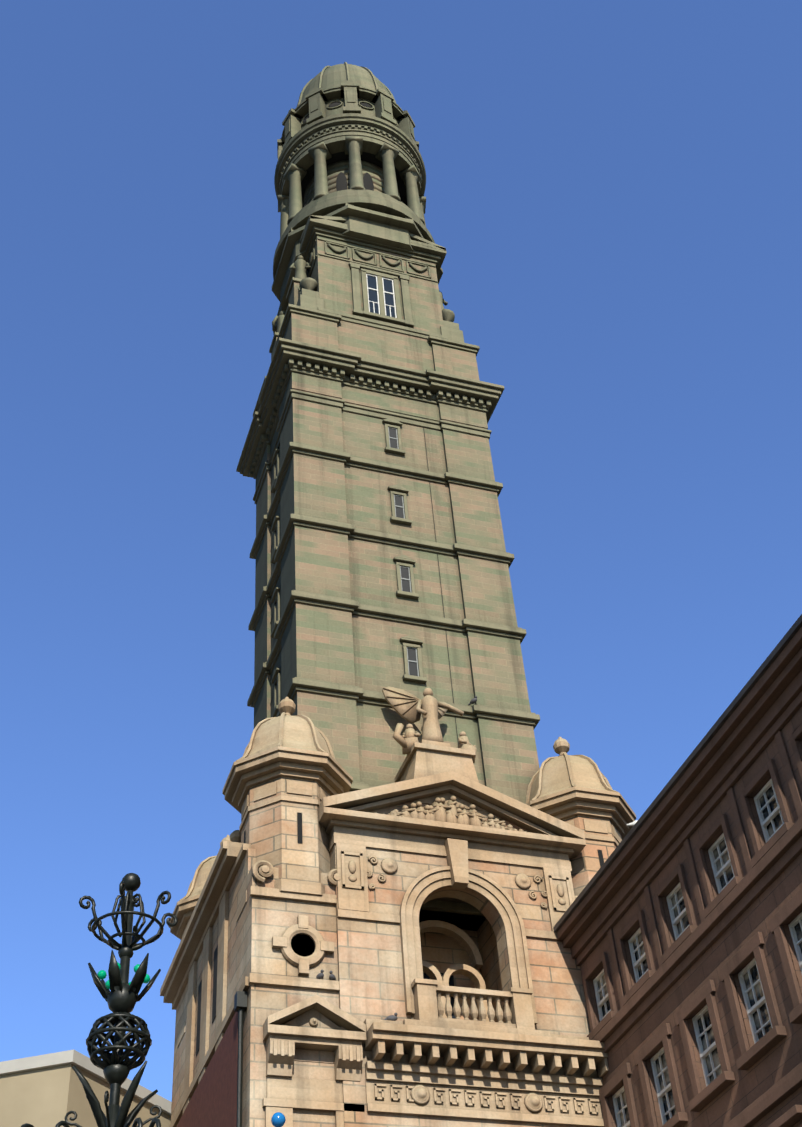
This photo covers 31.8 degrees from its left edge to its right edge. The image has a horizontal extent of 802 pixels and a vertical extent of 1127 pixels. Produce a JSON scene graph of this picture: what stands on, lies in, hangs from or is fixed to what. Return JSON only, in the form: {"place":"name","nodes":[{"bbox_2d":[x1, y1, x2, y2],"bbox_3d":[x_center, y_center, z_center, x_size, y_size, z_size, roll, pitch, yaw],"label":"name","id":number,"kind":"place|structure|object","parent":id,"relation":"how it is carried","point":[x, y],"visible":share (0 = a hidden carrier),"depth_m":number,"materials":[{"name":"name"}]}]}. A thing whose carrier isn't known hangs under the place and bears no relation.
{"place":"outdoors","nodes":[
{"label":"outdoors","id":0,"kind":"place"},
{"bbox_2d":[0,1064,170,1126],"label":"building","id":1,"kind":"structure","parent":0,"point":[49,1097],"depth_m":39.51,"materials":[{"name":"beige paint"}]},
{"bbox_2d":[0,1050,171,1115],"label":"roof parapet","id":2,"kind":"structure","parent":1,"relation":"on","point":[79,1060],"depth_m":40.04,"materials":[{"name":"white concrete"}]},
{"bbox_2d":[21,873,278,1126],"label":"iron fountain canopy","id":3,"kind":"object","parent":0,"point":[118,1064],"visible":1,"depth_m":7.90,"materials":[{"name":"black metal"}]},
{"bbox_2d":[97,962,149,988],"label":"glass beads","id":4,"kind":"object","parent":3,"relation":"attached to","point":[102,974],"visible":0.5,"depth_m":8.04},
{"bbox_2d":[271,1112,285,1126],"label":"blue ball","id":5,"kind":"object","parent":3,"relation":"attached to","point":[278,1119],"visible":1,"depth_m":7.67,"materials":[{"name":"blue plastic"}]},
{"bbox_2d":[271,235,479,380],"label":"tower wall","id":6,"kind":"structure","parent":0,"point":[331,276],"depth_m":57.98,"materials":[{"name":"beige stone"}]},
{"bbox_2d":[366,274,396,317],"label":"belfry sashes","id":7,"kind":"object","parent":6,"relation":"in","point":[394,306],"visible":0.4,"depth_m":59.44,"materials":[{"name":"white wood"}]},
{"bbox_2d":[367,275,394,317],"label":"window panes","id":8,"kind":"structure","parent":7,"relation":"in","point":[389,299],"depth_m":59.43,"materials":[{"name":"glass"}]},
{"bbox_2d":[171,776,620,1126],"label":"stage wall","id":9,"kind":"structure","parent":0,"point":[363,962],"depth_m":36.98,"materials":[{"name":"beige stone"}]},
{"bbox_2d":[177,1012,237,1126],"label":"red wall","id":10,"kind":"structure","parent":9,"relation":"attached to","point":[212,1102],"depth_m":35.64,"materials":[{"name":"red paint"}]},
{"bbox_2d":[234,991,246,1126],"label":"rainwater pipe","id":11,"kind":"object","parent":9,"relation":"attached to","point":[240,1002],"visible":1,"depth_m":33.94,"materials":[{"name":"metal"}]},
{"bbox_2d":[291,934,314,956],"bbox_3d":[-2.499,9.713,35.778,0.660,0.660,0.001,10,-45,-15],"label":"round window opening","id":12,"kind":"object","parent":9,"relation":"in","point":[303,945],"visible":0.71,"depth_m":35.79,"materials":[{"name":"black"}]},
{"bbox_2d":[316,696,476,1020],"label":"pigeons","id":13,"kind":"object","parent":9,"relation":"on","point":[333,977],"visible":0.9,"depth_m":35.29,"materials":[{"name":"grey"}]},
{"bbox_2d":[160,697,635,1126],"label":"stone trim","id":14,"kind":"structure","parent":9,"relation":"attached to","point":[563,785],"depth_m":38.06,"materials":[{"name":"beige stone"}]},
{"bbox_2d":[309,686,565,1112],"bbox_3d":[0.770,8.520,39.175,7.430,13.816,1.720,10,-45,-15],"label":"stage sculpture","id":15,"kind":"object","parent":9,"relation":"attached to","point":[412,708],"visible":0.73,"depth_m":39.99,"materials":[{"name":"beige stone"}]},
{"bbox_2d":[254,372,539,929],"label":"tower wall","id":16,"kind":"structure","parent":0,"point":[334,646],"depth_m":48.36,"materials":[{"name":"stone"}]},
{"bbox_2d":[276,428,417,704],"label":"tower shaft glass","id":17,"kind":"object","parent":16,"relation":"in","point":[406,588],"visible":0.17,"depth_m":48.70,"materials":[{"name":"grey glass"}]},
{"bbox_2d":[236,337,539,930],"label":"cornices","id":18,"kind":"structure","parent":16,"relation":"attached to","point":[359,372],"depth_m":51.89,"materials":[{"name":"stone"}]},
{"bbox_2d":[253,215,479,415],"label":"stone trim","id":19,"kind":"structure","parent":18,"relation":"on","point":[310,303],"depth_m":60.01,"materials":[{"name":"beige stone"}]},
{"bbox_2d":[272,62,442,311],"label":"stone lantern","id":20,"kind":"object","parent":19,"relation":"on","point":[378,217],"visible":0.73,"depth_m":67.30,"materials":[{"name":"beige stone"}]},
{"bbox_2d":[303,160,399,206],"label":"inner wall","id":21,"kind":"structure","parent":20,"relation":"attached to","point":[374,171],"depth_m":66.83,"materials":[{"name":"beige stone"}]},
{"bbox_2d":[278,136,425,237],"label":"columns","id":22,"kind":"structure","parent":20,"relation":"attached to","point":[289,206],"depth_m":66.12,"materials":[{"name":"beige stone"}]},
{"bbox_2d":[301,102,406,207],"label":"dark openings","id":23,"kind":"object","parent":20,"relation":"attached to","point":[341,182],"visible":0.15,"depth_m":67.28,"materials":[{"name":"black"}]},
{"bbox_2d":[272,244,454,332],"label":"carved ornaments","id":24,"kind":"object","parent":19,"relation":"on","point":[300,265],"visible":0.44,"depth_m":60.84},
{"bbox_2d":[388,427,418,675],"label":"window panes","id":25,"kind":"structure","parent":16,"relation":"attached to","point":[416,661],"depth_m":48.76,"materials":[{"name":"grey glass"}]},
{"bbox_2d":[422,418,457,739],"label":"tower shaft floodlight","id":26,"kind":"object","parent":16,"relation":"attached to","point":[441,590],"visible":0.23,"depth_m":48.65,"materials":[{"name":"grey metal"}]},
{"bbox_2d":[196,812,603,1055],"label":"window","id":27,"kind":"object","parent":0,"point":[299,831],"visible":0.29,"depth_m":39.32,"materials":[{"name":"black glass"}]},
{"bbox_2d":[0,0,801,1101],"label":"sky","id":28,"kind":"structure","parent":0,"point":[613,193],"materials":[{"name":"blue"}]},
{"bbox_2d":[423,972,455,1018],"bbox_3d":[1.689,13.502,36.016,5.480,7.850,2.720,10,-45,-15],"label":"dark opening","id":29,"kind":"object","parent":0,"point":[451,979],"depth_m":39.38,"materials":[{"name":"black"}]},
{"bbox_2d":[580,706,801,1126],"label":"building wall","id":30,"kind":"structure","parent":0,"point":[760,1077],"depth_m":31.01,"materials":[{"name":"red brick"}]},
{"bbox_2d":[626,820,637,825],"bbox_3d":[5.834,6.443,34.991,0.557,0.299,0.189,10,-45,-15],"label":"gull on gutter","id":31,"kind":"object","parent":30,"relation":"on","point":[632,823],"visible":0.15,"depth_m":34.88,"materials":[{"name":"white"}]},
{"bbox_2d":[553,614,801,931],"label":"roof gutter","id":32,"kind":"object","parent":30,"relation":"on","point":[725,715],"depth_m":32.80,"materials":[{"name":"brown metal"}]},
{"bbox_2d":[557,627,801,1126],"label":"red trim","id":33,"kind":"structure","parent":30,"relation":"attached to","point":[759,718],"depth_m":31.78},
{"bbox_2d":[593,779,801,1126],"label":"window frames","id":34,"kind":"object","parent":30,"relation":"attached to","point":[757,1005],"visible":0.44,"depth_m":31.95,"materials":[{"name":"white paint"}]},
{"bbox_2d":[597,786,801,1126],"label":"window panes","id":35,"kind":"structure","parent":34,"relation":"in","point":[778,823],"depth_m":31.81,"materials":[{"name":"glass"}]}
]}

